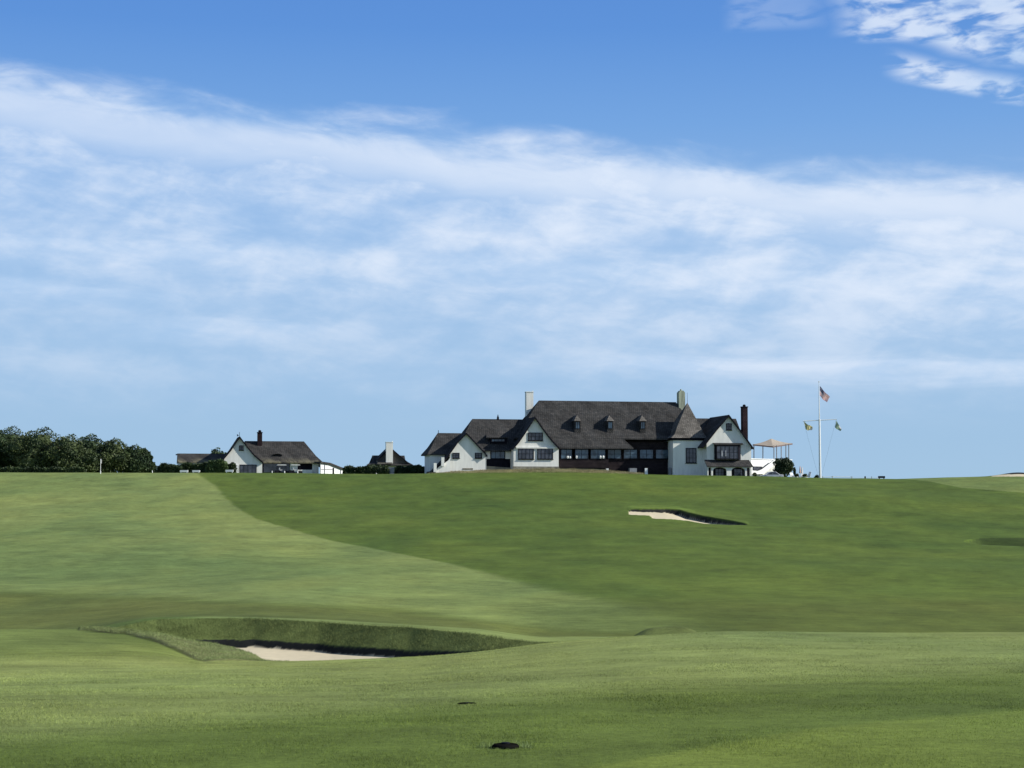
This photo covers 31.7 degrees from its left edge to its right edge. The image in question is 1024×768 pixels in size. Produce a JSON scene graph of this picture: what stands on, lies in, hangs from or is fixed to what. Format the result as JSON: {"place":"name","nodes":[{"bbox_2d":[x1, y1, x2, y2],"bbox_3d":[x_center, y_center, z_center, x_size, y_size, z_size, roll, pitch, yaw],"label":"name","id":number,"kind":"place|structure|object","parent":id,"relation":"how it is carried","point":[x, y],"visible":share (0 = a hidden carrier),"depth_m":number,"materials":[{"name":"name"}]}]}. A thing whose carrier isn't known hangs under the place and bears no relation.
{"place":"outdoors","nodes":[
{"label":"outdoors","id":0,"kind":"place"},
{"bbox_2d":[0,469,1023,660],"bbox_3d":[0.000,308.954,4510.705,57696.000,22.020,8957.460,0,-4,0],"label":"ground","id":1,"kind":"structure","parent":0,"point":[798,554],"depth_m":167.72,"materials":[{"name":"green plant"}]},
{"bbox_2d":[0,425,25,467],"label":"broadleaf tree","id":2,"kind":"object","parent":1,"relation":"on","point":[5,461],"visible":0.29,"depth_m":323.32,"materials":[{"name":"green plant"}]},
{"bbox_2d":[2,426,60,467],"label":"broadleaf tree","id":3,"kind":"object","parent":1,"relation":"on","point":[28,449],"visible":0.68,"depth_m":317.45,"materials":[{"name":"green plant"}]},
{"bbox_2d":[0,465,86,472],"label":"hedge","id":4,"kind":"object","parent":1,"relation":"on","point":[54,469],"visible":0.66,"depth_m":301.71,"materials":[{"name":"green plant"}]},
{"bbox_2d":[41,433,98,468],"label":"broadleaf tree","id":5,"kind":"object","parent":1,"relation":"on","point":[62,452],"visible":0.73,"depth_m":315.36,"materials":[{"name":"green plant"}]},
{"bbox_2d":[68,449,99,472],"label":"broadleaf tree","id":6,"kind":"object","parent":1,"relation":"on","point":[88,462],"visible":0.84,"depth_m":315.35,"materials":[{"name":"green plant"}]},
{"bbox_2d":[76,433,103,472],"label":"broadleaf tree","id":7,"kind":"object","parent":1,"relation":"on","point":[95,444],"visible":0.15,"depth_m":328.91,"materials":[{"name":"green plant"}]},
{"bbox_2d":[93,437,132,472],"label":"broadleaf tree","id":8,"kind":"object","parent":1,"relation":"on","point":[113,457],"visible":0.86,"depth_m":323.99,"materials":[{"name":"green plant"}]},
{"bbox_2d":[120,444,151,472],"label":"broadleaf tree","id":9,"kind":"object","parent":1,"relation":"on","point":[140,458],"visible":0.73,"depth_m":326.51,"materials":[{"name":"green plant"}]},
{"bbox_2d":[143,455,156,472],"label":"broadleaf tree","id":10,"kind":"object","parent":1,"relation":"on","point":[153,466],"visible":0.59,"depth_m":329.07,"materials":[{"name":"green plant"}]},
{"bbox_2d":[154,463,184,472],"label":"hedge","id":11,"kind":"object","parent":1,"relation":"on","point":[166,468],"visible":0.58,"depth_m":303.67,"materials":[{"name":"green plant"}]},
{"bbox_2d":[180,461,207,472],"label":"hedge","id":12,"kind":"object","parent":1,"relation":"on","point":[189,466],"visible":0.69,"depth_m":305.68,"materials":[{"name":"green plant"}]},
{"bbox_2d":[205,458,228,472],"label":"hedge","id":13,"kind":"object","parent":1,"relation":"on","point":[220,465],"visible":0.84,"depth_m":304.69,"materials":[{"name":"green plant"}]},
{"bbox_2d":[211,447,225,453],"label":"broadleaf tree","id":14,"kind":"object","parent":1,"relation":"on","point":[215,451],"visible":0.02,"depth_m":339.49,"materials":[{"name":"green plant"}]},
{"bbox_2d":[228,462,236,472],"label":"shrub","id":15,"kind":"object","parent":1,"relation":"on","point":[232,465],"visible":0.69,"depth_m":306.70,"materials":[{"name":"green plant"}]},
{"bbox_2d":[176,430,342,473],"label":"house","id":16,"kind":"structure","parent":1,"relation":"on","point":[259,455],"depth_m":315.12,"materials":[{"name":"white paint"}]},
{"bbox_2d":[239,445,243,450],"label":"window","id":17,"kind":"structure","parent":16,"relation":"in","point":[241,447],"depth_m":310.67,"materials":[{"name":"glass"}]},
{"bbox_2d":[239,465,256,472],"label":"window","id":18,"kind":"structure","parent":16,"relation":"in","point":[242,468],"depth_m":310.75,"materials":[{"name":"glass"}]},
{"bbox_2d":[275,467,287,472],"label":"golf cart","id":19,"kind":"object","parent":1,"relation":"on","point":[277,471],"visible":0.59,"depth_m":305.08,"materials":[{"name":"white paint"}]},
{"bbox_2d":[288,465,302,472],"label":"golf cart","id":20,"kind":"object","parent":1,"relation":"on","point":[291,471],"visible":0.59,"depth_m":304.12,"materials":[{"name":"white paint"}]},
{"bbox_2d":[79,617,562,660],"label":"tall grass","id":21,"kind":"structure","parent":1,"relation":"on","point":[218,650],"depth_m":61.23,"materials":[{"name":"green plant"}]},
{"bbox_2d":[229,644,416,660],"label":"sand","id":22,"kind":"structure","parent":1,"relation":"on","point":[278,653],"depth_m":63.01,"materials":[{"name":"beige sand"}]},
{"bbox_2d":[342,465,389,473],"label":"hedge","id":23,"kind":"object","parent":1,"relation":"on","point":[367,469],"visible":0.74,"depth_m":302.68,"materials":[{"name":"green plant"}]},
{"bbox_2d":[364,441,412,469],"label":"lodge","id":24,"kind":"structure","parent":1,"relation":"on","point":[389,456],"depth_m":345.98,"materials":[{"name":"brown wood"}]},
{"bbox_2d":[389,467,394,473],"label":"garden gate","id":25,"kind":"structure","parent":1,"relation":"on","point":[391,471],"depth_m":303.13,"materials":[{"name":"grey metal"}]},
{"bbox_2d":[394,464,424,473],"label":"hedge","id":26,"kind":"object","parent":1,"relation":"on","point":[413,469],"visible":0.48,"depth_m":302.67,"materials":[{"name":"green plant"}]},
{"bbox_2d":[0,472,1023,767],"bbox_3d":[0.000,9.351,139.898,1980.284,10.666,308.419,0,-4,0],"label":"fairway","id":27,"kind":"structure","parent":1,"relation":"on","point":[78,550],"depth_m":30.02,"materials":[{"name":"green plant"}]},
{"bbox_2d":[458,702,475,703],"bbox_3d":[-0.454,3.242,18.282,0.196,0.034,0.196,0,-4,0],"label":"valve cover","id":28,"kind":"object","parent":27,"relation":"on","point":[466,702],"visible":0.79,"depth_m":18.26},
{"bbox_2d":[492,742,518,748],"bbox_3d":[-0.042,2.405,11.971,0.180,0.060,0.180,0,-4,0],"label":"sprinkler head","id":29,"kind":"object","parent":27,"relation":"on","point":[505,745],"visible":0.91,"depth_m":11.91},
{"bbox_2d":[476,739,534,749],"bbox_3d":[-0.050,2.394,11.977,0.387,0.076,0.330,1,-4,-18],"label":"grass tuft","id":30,"kind":"object","parent":27,"relation":"on","point":[508,749],"visible":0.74,"depth_m":11.99,"materials":[{"name":"green plant"}]},
{"bbox_2d":[995,474,1023,476],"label":"sand","id":31,"kind":"structure","parent":27,"relation":"on","point":[1010,475],"depth_m":285.73,"materials":[{"name":"beige sand"}]},
{"bbox_2d":[421,389,753,475],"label":"clubhouse","id":32,"kind":"structure","parent":1,"relation":"on","point":[668,438],"depth_m":302.90,"materials":[{"name":"grey wood"}]},
{"bbox_2d":[452,453,459,458],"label":"window","id":33,"kind":"structure","parent":32,"relation":"in","point":[454,455],"depth_m":295.21,"materials":[{"name":"glass"}]},
{"bbox_2d":[475,453,481,458],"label":"window","id":34,"kind":"structure","parent":32,"relation":"in","point":[477,455],"depth_m":296.01,"materials":[{"name":"glass"}]},
{"bbox_2d":[491,439,504,441],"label":"window","id":35,"kind":"structure","parent":32,"relation":"in","point":[492,440],"depth_m":299.50,"materials":[{"name":"glass"}]},
{"bbox_2d":[491,451,504,458],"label":"window","id":36,"kind":"structure","parent":32,"relation":"in","point":[494,454],"depth_m":299.28,"materials":[{"name":"glass"}]},
{"bbox_2d":[518,448,533,459],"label":"window","id":37,"kind":"structure","parent":32,"relation":"in","point":[523,453],"depth_m":297.68,"materials":[{"name":"glass"}]},
{"bbox_2d":[528,432,542,440],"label":"window","id":38,"kind":"structure","parent":32,"relation":"in","point":[531,436],"depth_m":298.26,"materials":[{"name":"glass"}]},
{"bbox_2d":[537,449,553,459],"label":"window","id":39,"kind":"structure","parent":32,"relation":"in","point":[542,454],"depth_m":298.33,"materials":[{"name":"glass"}]},
{"bbox_2d":[561,449,571,458],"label":"window","id":40,"kind":"structure","parent":32,"relation":"in","point":[564,452],"depth_m":300.23,"materials":[{"name":"glass"}]},
{"bbox_2d":[575,449,588,458],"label":"window","id":41,"kind":"structure","parent":32,"relation":"in","point":[580,453],"depth_m":300.82,"materials":[{"name":"glass"}]},
{"bbox_2d":[590,449,605,459],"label":"window","id":42,"kind":"structure","parent":32,"relation":"in","point":[594,453],"depth_m":301.41,"materials":[{"name":"glass"}]},
{"bbox_2d":[607,449,621,458],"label":"window","id":43,"kind":"structure","parent":32,"relation":"in","point":[611,453],"depth_m":303.77,"materials":[{"name":"glass"}]},
{"bbox_2d":[623,449,637,458],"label":"window","id":44,"kind":"structure","parent":32,"relation":"in","point":[627,453],"depth_m":304.36,"materials":[{"name":"glass"}]},
{"bbox_2d":[639,449,653,458],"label":"window","id":45,"kind":"structure","parent":32,"relation":"in","point":[643,453],"depth_m":304.96,"materials":[{"name":"glass"}]},
{"bbox_2d":[655,449,667,458],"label":"window","id":46,"kind":"structure","parent":32,"relation":"in","point":[659,453],"depth_m":305.52,"materials":[{"name":"glass"}]},
{"bbox_2d":[685,448,696,463],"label":"window","id":47,"kind":"structure","parent":32,"relation":"in","point":[691,453],"depth_m":303.47,"materials":[{"name":"glass"}]},
{"bbox_2d":[715,468,724,475],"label":"window","id":48,"kind":"structure","parent":32,"relation":"in","point":[718,471],"depth_m":301.85,"materials":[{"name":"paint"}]},
{"bbox_2d":[716,446,738,459],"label":"window","id":49,"kind":"structure","parent":32,"relation":"in","point":[732,453],"depth_m":301.77,"materials":[{"name":"glass"}]},
{"bbox_2d":[726,423,731,430],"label":"window","id":50,"kind":"structure","parent":32,"relation":"in","point":[728,425],"depth_m":302.81,"materials":[{"name":"glass"}]},
{"bbox_2d":[733,468,743,475],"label":"window","id":51,"kind":"structure","parent":32,"relation":"in","point":[736,471],"depth_m":302.51,"materials":[{"name":"glass"}]},
{"bbox_2d":[630,511,742,524],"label":"sand","id":52,"kind":"structure","parent":1,"relation":"on","point":[658,515],"depth_m":211.24,"materials":[{"name":"beige sand"}]},
{"bbox_2d":[751,458,791,475],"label":"terrace","id":53,"kind":"structure","parent":1,"relation":"on","point":[762,467],"depth_m":306.38,"materials":[{"name":"white paint"}]},
{"bbox_2d":[753,466,761,469],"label":"window","id":54,"kind":"structure","parent":53,"relation":"in","point":[754,467],"depth_m":305.96,"materials":[{"name":"glass"}]},
{"bbox_2d":[753,439,792,458],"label":"canopy","id":55,"kind":"object","parent":53,"relation":"on","point":[772,443],"visible":0.85,"depth_m":311.77,"materials":[{"name":"beige fabric"}]},
{"bbox_2d":[760,472,783,476],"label":"parked car","id":56,"kind":"object","parent":1,"relation":"on","point":[775,474],"visible":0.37,"depth_m":296.79,"materials":[{"name":"silver metal"}]},
{"bbox_2d":[772,457,794,476],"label":"shrub","id":57,"kind":"object","parent":1,"relation":"on","point":[784,467],"visible":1,"depth_m":298.89,"materials":[{"name":"green plant"}]},
{"bbox_2d":[805,398,836,477],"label":"flagpole","id":58,"kind":"object","parent":1,"relation":"on","point":[818,420],"visible":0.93,"depth_m":295.94,"materials":[{"name":"white metal"}]},
{"bbox_2d":[804,422,812,429],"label":"flag","id":59,"kind":"object","parent":58,"relation":"attached to","point":[808,427],"visible":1,"depth_m":296.30,"materials":[{"name":"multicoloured fabric"}]},
{"bbox_2d":[820,387,829,401],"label":"flag","id":60,"kind":"object","parent":58,"relation":"attached to","point":[824,395],"visible":1,"depth_m":296.68,"materials":[{"name":"multicoloured fabric"}]},
{"bbox_2d":[835,420,841,430],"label":"flag","id":61,"kind":"object","parent":58,"relation":"hanging from","point":[838,427],"visible":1,"depth_m":296.27,"materials":[{"name":"green fabric"}]},
{"bbox_2d":[0,631,1023,767],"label":"grass","id":62,"kind":"structure","parent":0,"point":[352,689],"depth_m":18.07,"materials":[{"name":"green plant"}]},
{"bbox_2d":[0,0,1023,478],"label":"sky","id":63,"kind":"structure","parent":0,"point":[345,229],"materials":[{"name":"blue"}]},
{"bbox_2d":[427,467,643,473],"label":"dry grass","id":64,"kind":"structure","parent":0,"point":[548,470],"depth_m":293.94,"materials":[{"name":"green plant"}]}
]}

